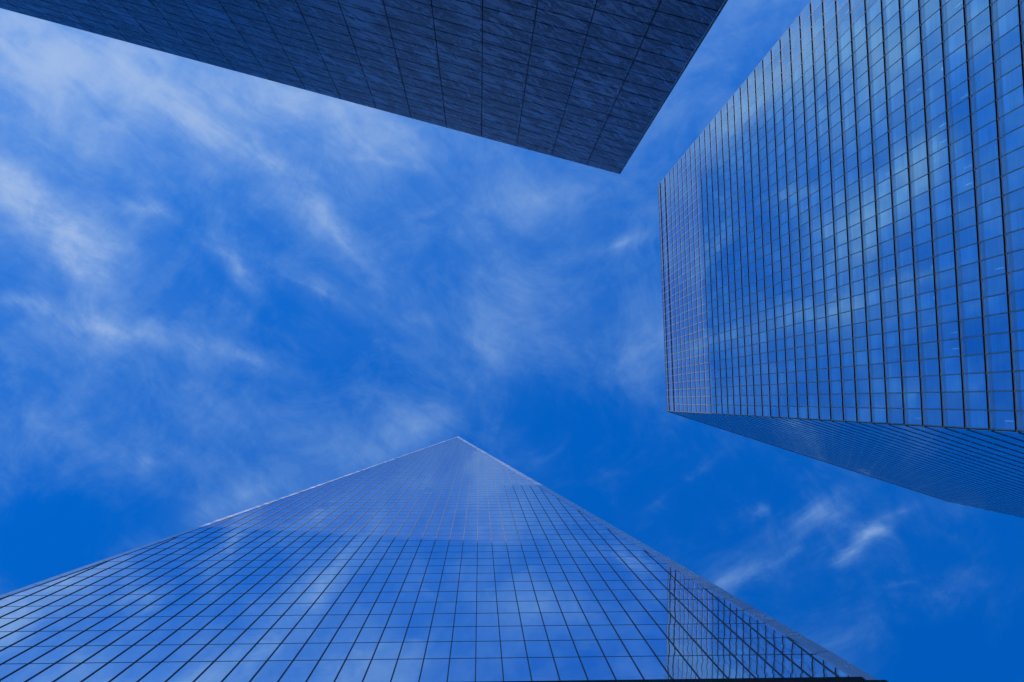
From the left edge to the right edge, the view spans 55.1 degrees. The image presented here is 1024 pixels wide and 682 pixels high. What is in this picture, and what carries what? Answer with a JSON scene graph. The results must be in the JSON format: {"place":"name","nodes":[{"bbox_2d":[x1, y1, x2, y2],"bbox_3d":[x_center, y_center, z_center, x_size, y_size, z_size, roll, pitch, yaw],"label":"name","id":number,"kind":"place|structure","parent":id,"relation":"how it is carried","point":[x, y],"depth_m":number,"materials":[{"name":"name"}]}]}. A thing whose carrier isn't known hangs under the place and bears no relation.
{"place":"outdoors","nodes":[
{"label":"outdoors","id":0,"kind":"place"},
{"bbox_2d":[0,0,727,173],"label":"marble building","id":1,"kind":"structure","parent":0,"point":[588,82],"depth_m":33.68,"materials":[{"name":"stone"}]},
{"bbox_2d":[0,436,887,681],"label":"glass skyscraper","id":2,"kind":"structure","parent":0,"point":[457,559],"depth_m":73.45,"materials":[{"name":"blue glass"}]},
{"bbox_2d":[0,663,52,681],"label":"window pane","id":3,"kind":"structure","parent":2,"relation":"in","point":[29,670],"depth_m":54.81,"materials":[{"name":"glass"}]},
{"bbox_2d":[3,646,55,663],"bbox_3d":[-28.854,18.833,58.861,1.488,4.028,0.020,0,-93,-2],"label":"window pane","id":4,"kind":"structure","parent":2,"relation":"in","point":[32,653],"depth_m":58.90,"materials":[{"name":"glass"}]},
{"bbox_2d":[26,663,78,681],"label":"window pane","id":5,"kind":"structure","parent":2,"relation":"in","point":[56,670],"depth_m":54.97,"materials":[{"name":"glass"}]},
{"bbox_2d":[31,646,80,662],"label":"window pane","id":6,"kind":"structure","parent":2,"relation":"in","point":[56,654],"depth_m":58.89,"materials":[{"name":"glass"}]},
{"bbox_2d":[54,663,105,681],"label":"window pane","id":7,"kind":"structure","parent":2,"relation":"in","point":[83,670],"depth_m":54.96,"materials":[{"name":"glass"}]},
{"bbox_2d":[57,646,104,662],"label":"window pane","id":8,"kind":"structure","parent":2,"relation":"in","point":[84,652],"depth_m":58.87,"materials":[{"name":"glass"}]},
{"bbox_2d":[82,663,131,681],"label":"window pane","id":9,"kind":"structure","parent":2,"relation":"in","point":[107,672],"depth_m":54.94,"materials":[{"name":"glass"}]},
{"bbox_2d":[83,645,130,662],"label":"window pane","id":10,"kind":"structure","parent":2,"relation":"in","point":[108,653],"depth_m":58.86,"materials":[{"name":"glass"}]},
{"bbox_2d":[111,645,155,661],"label":"window pane","id":11,"kind":"structure","parent":2,"relation":"in","point":[134,652],"depth_m":59.06,"materials":[{"name":"glass"}]},
{"bbox_2d":[110,662,158,681],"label":"window pane","id":12,"kind":"structure","parent":2,"relation":"in","point":[137,670],"depth_m":54.93,"materials":[{"name":"glass"}]},
{"bbox_2d":[137,645,179,661],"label":"window pane","id":13,"kind":"structure","parent":2,"relation":"in","point":[157,654],"depth_m":59.05,"materials":[{"name":"glass"}]},
{"bbox_2d":[138,662,185,681],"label":"window pane","id":14,"kind":"structure","parent":2,"relation":"in","point":[164,670],"depth_m":54.90,"materials":[{"name":"glass"}]},
{"bbox_2d":[163,645,204,661],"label":"window pane","id":15,"kind":"structure","parent":2,"relation":"in","point":[185,652],"depth_m":59.03,"materials":[{"name":"glass"}]},
{"bbox_2d":[166,662,211,681],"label":"window pane","id":16,"kind":"structure","parent":2,"relation":"in","point":[191,670],"depth_m":54.89,"materials":[{"name":"glass"}]},
{"bbox_2d":[190,644,229,660],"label":"window pane","id":17,"kind":"structure","parent":2,"relation":"in","point":[210,652],"depth_m":59.23,"materials":[{"name":"glass"}]},
{"bbox_2d":[194,661,238,681],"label":"window pane","id":18,"kind":"structure","parent":2,"relation":"in","point":[218,670],"depth_m":55.06,"materials":[{"name":"glass"}]},
{"bbox_2d":[216,644,254,660],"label":"window pane","id":19,"kind":"structure","parent":2,"relation":"in","point":[235,652],"depth_m":59.22,"materials":[{"name":"glass"}]},
{"bbox_2d":[222,661,264,681],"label":"window pane","id":20,"kind":"structure","parent":2,"relation":"in","point":[244,671],"depth_m":55.05,"materials":[{"name":"glass"}]},
{"bbox_2d":[242,644,278,660],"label":"window pane","id":21,"kind":"structure","parent":2,"relation":"in","point":[260,651],"depth_m":59.19,"materials":[{"name":"glass"}]},
{"bbox_2d":[251,661,290,681],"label":"window pane","id":22,"kind":"structure","parent":2,"relation":"in","point":[271,671],"depth_m":55.02,"materials":[{"name":"glass"}]},
{"bbox_2d":[268,643,303,659],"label":"window pane","id":23,"kind":"structure","parent":2,"relation":"in","point":[284,651],"depth_m":59.41,"materials":[{"name":"glass"}]},
{"bbox_2d":[279,660,317,681],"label":"window pane","id":24,"kind":"structure","parent":2,"relation":"in","point":[298,671],"depth_m":55.01,"materials":[{"name":"glass"}]},
{"bbox_2d":[294,643,328,659],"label":"window pane","id":25,"kind":"structure","parent":2,"relation":"in","point":[310,651],"depth_m":59.39,"materials":[{"name":"glass"}]},
{"bbox_2d":[307,660,343,681],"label":"window pane","id":26,"kind":"structure","parent":2,"relation":"in","point":[325,670],"depth_m":55.00,"materials":[{"name":"glass"}]},
{"bbox_2d":[320,643,352,659],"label":"window pane","id":27,"kind":"structure","parent":2,"relation":"in","point":[335,651],"depth_m":59.37,"materials":[{"name":"glass"}]},
{"bbox_2d":[335,660,369,681],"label":"window pane","id":28,"kind":"structure","parent":2,"relation":"in","point":[352,670],"depth_m":54.98,"materials":[{"name":"glass"}]},
{"bbox_2d":[347,643,377,658],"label":"window pane","id":29,"kind":"structure","parent":2,"relation":"in","point":[359,650],"depth_m":59.36,"materials":[{"name":"glass"}]},
{"bbox_2d":[363,659,396,681],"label":"window pane","id":30,"kind":"structure","parent":2,"relation":"in","point":[381,670],"depth_m":55.15,"materials":[{"name":"glass"}]},
{"bbox_2d":[373,642,401,658],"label":"window pane","id":31,"kind":"structure","parent":2,"relation":"in","point":[385,650],"depth_m":59.57,"materials":[{"name":"glass"}]},
{"bbox_2d":[391,659,422,681],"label":"window pane","id":32,"kind":"structure","parent":2,"relation":"in","point":[406,670],"depth_m":55.13,"materials":[{"name":"glass"}]},
{"bbox_2d":[0,437,813,678],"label":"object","id":33,"kind":"structure","parent":2,"relation":"in","point":[508,612],"depth_m":87.70,"materials":[{"name":"glass"}]},
{"bbox_2d":[399,642,426,658],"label":"window pane","id":34,"kind":"structure","parent":2,"relation":"in","point":[410,650],"depth_m":59.54,"materials":[{"name":"glass"}]},
{"bbox_2d":[419,659,448,681],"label":"window pane","id":35,"kind":"structure","parent":2,"relation":"in","point":[433,670],"depth_m":55.12,"materials":[{"name":"glass"}]},
{"bbox_2d":[425,642,450,657],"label":"window pane","id":36,"kind":"structure","parent":2,"relation":"in","point":[434,649],"depth_m":59.54,"materials":[{"name":"glass"}]},
{"bbox_2d":[448,658,474,681],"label":"window pane","id":37,"kind":"structure","parent":2,"relation":"in","point":[460,670],"depth_m":55.10,"materials":[{"name":"glass"}]},
{"bbox_2d":[450,641,475,657],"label":"window pane","id":38,"kind":"structure","parent":2,"relation":"in","point":[459,649],"depth_m":59.74,"materials":[{"name":"glass"}]},
{"bbox_2d":[476,641,500,657],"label":"window pane","id":39,"kind":"structure","parent":2,"relation":"in","point":[484,649],"depth_m":59.73,"materials":[{"name":"glass"}]},
{"bbox_2d":[476,658,502,681],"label":"window pane","id":40,"kind":"structure","parent":2,"relation":"in","point":[487,669],"depth_m":55.28,"materials":[{"name":"glass"}]},
{"bbox_2d":[501,641,526,657],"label":"window pane","id":41,"kind":"structure","parent":2,"relation":"in","point":[509,648],"depth_m":59.71,"materials":[{"name":"glass"}]},
{"bbox_2d":[502,658,530,680],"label":"window pane","id":42,"kind":"structure","parent":2,"relation":"in","point":[514,669],"depth_m":55.27,"materials":[{"name":"glass"}]},
{"bbox_2d":[525,641,552,656],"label":"window pane","id":43,"kind":"structure","parent":2,"relation":"in","point":[534,648],"depth_m":59.68,"materials":[{"name":"glass"}]},
{"bbox_2d":[528,657,558,680],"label":"window pane","id":44,"kind":"structure","parent":2,"relation":"in","point":[542,669],"depth_m":55.25,"materials":[{"name":"glass"}]},
{"bbox_2d":[549,640,577,656],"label":"window pane","id":45,"kind":"structure","parent":2,"relation":"in","point":[560,648],"depth_m":59.90,"materials":[{"name":"glass"}]},
{"bbox_2d":[554,657,586,680],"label":"window pane","id":46,"kind":"structure","parent":2,"relation":"in","point":[569,668],"depth_m":55.43,"materials":[{"name":"glass"}]},
{"bbox_2d":[573,640,603,656],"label":"window pane","id":47,"kind":"structure","parent":2,"relation":"in","point":[585,648],"depth_m":59.89,"materials":[{"name":"glass"}]},
{"bbox_2d":[580,657,614,679],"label":"window pane","id":48,"kind":"structure","parent":2,"relation":"in","point":[596,668],"depth_m":55.42,"materials":[{"name":"glass"}]},
{"bbox_2d":[598,640,628,655],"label":"window pane","id":49,"kind":"structure","parent":2,"relation":"in","point":[609,647],"depth_m":59.87,"materials":[{"name":"glass"}]},
{"bbox_2d":[606,656,642,679],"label":"window pane","id":50,"kind":"structure","parent":2,"relation":"in","point":[623,668],"depth_m":55.39,"materials":[{"name":"glass"}]},
{"bbox_2d":[622,639,654,655],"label":"window pane","id":51,"kind":"structure","parent":2,"relation":"in","point":[635,647],"depth_m":59.84,"materials":[{"name":"glass"}]},
{"bbox_2d":[632,656,670,678],"bbox_3d":[7.857,18.495,55.362,1.488,5.341,0.020,0,-93,-2],"label":"window pane","id":52,"kind":"structure","parent":2,"relation":"in","point":[650,667],"depth_m":55.58,"materials":[{"name":"glass"}]},
{"bbox_2d":[646,639,679,655],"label":"window pane","id":53,"kind":"structure","parent":2,"relation":"in","point":[661,647],"depth_m":60.06,"materials":[{"name":"glass"}]},
{"bbox_2d":[657,656,698,678],"bbox_3d":[9.381,18.493,55.413,1.488,5.341,0.020,0,-93,-2],"label":"window pane","id":54,"kind":"structure","parent":2,"relation":"in","point":[677,667],"depth_m":55.56,"materials":[{"name":"glass"}]},
{"bbox_2d":[670,639,705,654],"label":"window pane","id":55,"kind":"structure","parent":2,"relation":"in","point":[685,646],"depth_m":60.05,"materials":[{"name":"glass"}]},
{"bbox_2d":[683,656,725,678],"bbox_3d":[10.904,18.491,55.463,1.488,5.341,0.020,0,-93,-2],"label":"window pane","id":56,"kind":"structure","parent":2,"relation":"in","point":[703,666],"depth_m":55.55,"materials":[{"name":"glass"}]},
{"bbox_2d":[694,639,731,654],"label":"window pane","id":57,"kind":"structure","parent":2,"relation":"in","point":[710,646],"depth_m":60.02,"materials":[{"name":"glass"}]},
{"bbox_2d":[709,655,753,677],"bbox_3d":[12.427,18.489,55.513,1.488,5.341,0.020,0,-93,-2],"label":"window pane","id":58,"kind":"structure","parent":2,"relation":"in","point":[728,664],"depth_m":55.73,"materials":[{"name":"glass"}]},
{"bbox_2d":[718,638,755,654],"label":"window pane","id":59,"kind":"structure","parent":2,"relation":"in","point":[736,646],"depth_m":60.24,"materials":[{"name":"glass"}]},
{"bbox_2d":[734,655,782,677],"bbox_3d":[13.950,18.487,55.564,1.488,5.341,0.020,0,-93,-2],"label":"window pane","id":60,"kind":"structure","parent":2,"relation":"in","point":[755,664],"depth_m":55.71,"materials":[{"name":"glass"}]},
{"bbox_2d":[742,638,781,653],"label":"window pane","id":61,"kind":"structure","parent":2,"relation":"in","point":[760,645],"depth_m":60.23,"materials":[{"name":"glass"}]},
{"bbox_2d":[760,655,808,677],"bbox_3d":[15.473,18.484,55.614,1.488,5.341,0.020,0,-93,-2],"label":"window pane","id":62,"kind":"structure","parent":2,"relation":"in","point":[781,663],"depth_m":55.70,"materials":[{"name":"glass"}]},
{"bbox_2d":[766,638,807,653],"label":"window pane","id":63,"kind":"structure","parent":2,"relation":"in","point":[785,645],"depth_m":60.21,"materials":[{"name":"glass"}]},
{"bbox_2d":[786,654,836,676],"bbox_3d":[16.996,18.482,55.665,1.488,5.341,0.020,0,-93,-2],"label":"window pane","id":64,"kind":"structure","parent":2,"relation":"in","point":[806,662],"depth_m":55.88,"materials":[{"name":"glass"}]},
{"bbox_2d":[0,0,1023,681],"label":"sky","id":65,"kind":"structure","parent":0,"point":[224,292],"materials":[{"name":"blue"}]},
{"bbox_2d":[658,0,1023,517],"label":"office tower","id":66,"kind":"structure","parent":0,"point":[841,203],"depth_m":110.50,"materials":[{"name":"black glass"}]},
{"bbox_2d":[658,0,1023,429],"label":"glass facade","id":67,"kind":"structure","parent":66,"relation":"in","point":[911,368],"depth_m":123.39,"materials":[{"name":"blue glass"}]},
{"bbox_2d":[671,412,1023,517],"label":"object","id":68,"kind":"structure","parent":66,"relation":"in","point":[1016,435],"depth_m":140.17,"materials":[{"name":"blue glass"}]},
{"bbox_2d":[958,262,978,283],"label":"window pane","id":69,"kind":"structure","parent":66,"relation":"in","point":[968,273],"depth_m":84.39,"materials":[{"name":"blue glass"}]},
{"bbox_2d":[959,281,980,301],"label":"window pane","id":70,"kind":"structure","parent":66,"relation":"in","point":[969,291],"depth_m":84.31,"materials":[{"name":"blue glass"}]},
{"bbox_2d":[960,299,981,319],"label":"window pane","id":71,"kind":"structure","parent":66,"relation":"in","point":[970,309],"depth_m":84.21,"materials":[{"name":"blue glass"}]},
{"bbox_2d":[961,318,982,337],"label":"window pane","id":72,"kind":"structure","parent":66,"relation":"in","point":[972,327],"depth_m":84.13,"materials":[{"name":"blue glass"}]},
{"bbox_2d":[962,336,983,354],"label":"window pane","id":73,"kind":"structure","parent":66,"relation":"in","point":[974,345],"depth_m":84.00,"materials":[{"name":"blue glass"}]},
{"bbox_2d":[963,355,984,372],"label":"window pane","id":74,"kind":"structure","parent":66,"relation":"in","point":[972,364],"depth_m":83.88,"materials":[{"name":"blue glass"}]},
{"bbox_2d":[964,373,985,390],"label":"window pane","id":75,"kind":"structure","parent":66,"relation":"in","point":[973,382],"depth_m":83.79,"materials":[{"name":"blue glass"}]},
{"bbox_2d":[965,392,986,409],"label":"window pane","id":76,"kind":"structure","parent":66,"relation":"in","point":[974,400],"depth_m":83.70,"materials":[{"name":"blue glass"}]},
{"bbox_2d":[966,410,987,427],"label":"window pane","id":77,"kind":"structure","parent":66,"relation":"in","point":[975,419],"depth_m":83.62,"materials":[{"name":"blue glass"}]},
{"bbox_2d":[968,7,989,39],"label":"window pane","id":78,"kind":"structure","parent":66,"relation":"in","point":[979,23],"depth_m":81.46,"materials":[{"name":"blue glass"}]},
{"bbox_2d":[969,26,990,57],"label":"window pane","id":79,"kind":"structure","parent":66,"relation":"in","point":[982,40],"depth_m":81.36,"materials":[{"name":"blue glass"}]},
{"bbox_2d":[970,45,992,75],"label":"window pane","id":80,"kind":"structure","parent":66,"relation":"in","point":[983,59],"depth_m":81.28,"materials":[{"name":"blue glass"}]},
{"bbox_2d":[971,64,993,93],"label":"window pane","id":81,"kind":"structure","parent":66,"relation":"in","point":[984,77],"depth_m":81.18,"materials":[{"name":"blue glass"}]},
{"bbox_2d":[972,83,994,112],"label":"window pane","id":82,"kind":"structure","parent":66,"relation":"in","point":[982,98],"depth_m":81.10,"materials":[{"name":"blue glass"}]},
{"bbox_2d":[973,102,995,130],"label":"window pane","id":83,"kind":"structure","parent":66,"relation":"in","point":[986,115],"depth_m":81.02,"materials":[{"name":"blue glass"}]},
{"bbox_2d":[974,121,996,148],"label":"window pane","id":84,"kind":"structure","parent":66,"relation":"in","point":[988,133],"depth_m":80.94,"materials":[{"name":"blue glass"}]},
{"bbox_2d":[975,140,997,167],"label":"window pane","id":85,"kind":"structure","parent":66,"relation":"in","point":[987,153],"depth_m":80.87,"materials":[{"name":"blue glass"}]},
{"bbox_2d":[976,159,999,185],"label":"window pane","id":86,"kind":"structure","parent":66,"relation":"in","point":[990,171],"depth_m":80.74,"materials":[{"name":"blue glass"}]},
{"bbox_2d":[977,178,1000,204],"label":"window pane","id":87,"kind":"structure","parent":66,"relation":"in","point":[991,190],"depth_m":80.63,"materials":[{"name":"blue glass"}]},
{"bbox_2d":[978,197,1001,222],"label":"window pane","id":88,"kind":"structure","parent":66,"relation":"in","point":[991,209],"depth_m":80.53,"materials":[{"name":"blue glass"}]},
{"bbox_2d":[979,216,1002,240],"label":"window pane","id":89,"kind":"structure","parent":66,"relation":"in","point":[992,228],"depth_m":80.45,"materials":[{"name":"blue glass"}]},
{"bbox_2d":[981,236,1003,259],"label":"window pane","id":90,"kind":"structure","parent":66,"relation":"in","point":[993,247],"depth_m":80.37,"materials":[{"name":"blue glass"}]},
{"bbox_2d":[982,255,1004,277],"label":"window pane","id":91,"kind":"structure","parent":66,"relation":"in","point":[993,266],"depth_m":80.29,"materials":[{"name":"blue glass"}]},
{"bbox_2d":[983,274,1006,296],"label":"window pane","id":92,"kind":"structure","parent":66,"relation":"in","point":[996,285],"depth_m":80.21,"materials":[{"name":"blue glass"}]},
{"bbox_2d":[984,294,1007,315],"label":"window pane","id":93,"kind":"structure","parent":66,"relation":"in","point":[995,304],"depth_m":80.08,"materials":[{"name":"blue glass"}]},
{"bbox_2d":[985,313,1008,333],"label":"window pane","id":94,"kind":"structure","parent":66,"relation":"in","point":[996,323],"depth_m":79.96,"materials":[{"name":"blue glass"}]},
{"bbox_2d":[986,333,1009,352],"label":"window pane","id":95,"kind":"structure","parent":66,"relation":"in","point":[997,342],"depth_m":79.88,"materials":[{"name":"blue glass"}]},
{"bbox_2d":[987,352,1010,371],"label":"window pane","id":96,"kind":"structure","parent":66,"relation":"in","point":[999,361],"depth_m":79.81,"materials":[{"name":"blue glass"}]},
{"bbox_2d":[988,372,1012,390],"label":"window pane","id":97,"kind":"structure","parent":66,"relation":"in","point":[1001,381],"depth_m":79.73,"materials":[{"name":"blue glass"}]},
{"bbox_2d":[990,392,1013,409],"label":"window pane","id":98,"kind":"structure","parent":66,"relation":"in","point":[998,400],"depth_m":79.65,"materials":[{"name":"blue glass"}]},
{"bbox_2d":[991,411,1014,429],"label":"window pane","id":99,"kind":"structure","parent":66,"relation":"in","point":[999,419],"depth_m":79.57,"materials":[{"name":"blue glass"}]},
{"bbox_2d":[994,6,1018,40],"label":"window pane","id":100,"kind":"structure","parent":66,"relation":"in","point":[1010,20],"depth_m":77.29,"materials":[{"name":"blue glass"}]},
{"bbox_2d":[995,26,1019,59],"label":"window pane","id":101,"kind":"structure","parent":66,"relation":"in","point":[1011,40],"depth_m":77.22,"materials":[{"name":"blue glass"}]},
{"bbox_2d":[996,45,1021,78],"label":"window pane","id":102,"kind":"structure","parent":66,"relation":"in","point":[1011,60],"depth_m":77.07,"materials":[{"name":"blue glass"}]},
{"bbox_2d":[997,65,1022,97],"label":"window pane","id":103,"kind":"structure","parent":66,"relation":"in","point":[1013,79],"depth_m":77.00,"materials":[{"name":"blue glass"}]},
{"bbox_2d":[999,85,1023,116],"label":"window pane","id":104,"kind":"structure","parent":66,"relation":"in","point":[1011,101],"depth_m":76.92,"materials":[{"name":"blue glass"}]},
{"bbox_2d":[1000,106,1023,135],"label":"window pane","id":105,"kind":"structure","parent":66,"relation":"in","point":[1013,120],"depth_m":76.88,"materials":[{"name":"blue glass"}]},
{"bbox_2d":[1001,126,1023,155],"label":"window pane","id":106,"kind":"structure","parent":66,"relation":"in","point":[1014,140],"depth_m":76.92,"materials":[{"name":"blue glass"}]},
{"bbox_2d":[1002,147,1023,174],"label":"window pane","id":107,"kind":"structure","parent":66,"relation":"in","point":[1012,161],"depth_m":76.89,"materials":[{"name":"blue glass"}]},
{"bbox_2d":[1003,168,1023,193],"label":"window pane","id":108,"kind":"structure","parent":66,"relation":"in","point":[1013,181],"depth_m":76.94,"materials":[{"name":"blue glass"}]},
{"bbox_2d":[1004,188,1023,212],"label":"window pane","id":109,"kind":"structure","parent":66,"relation":"in","point":[1014,201],"depth_m":76.90,"materials":[{"name":"blue glass"}]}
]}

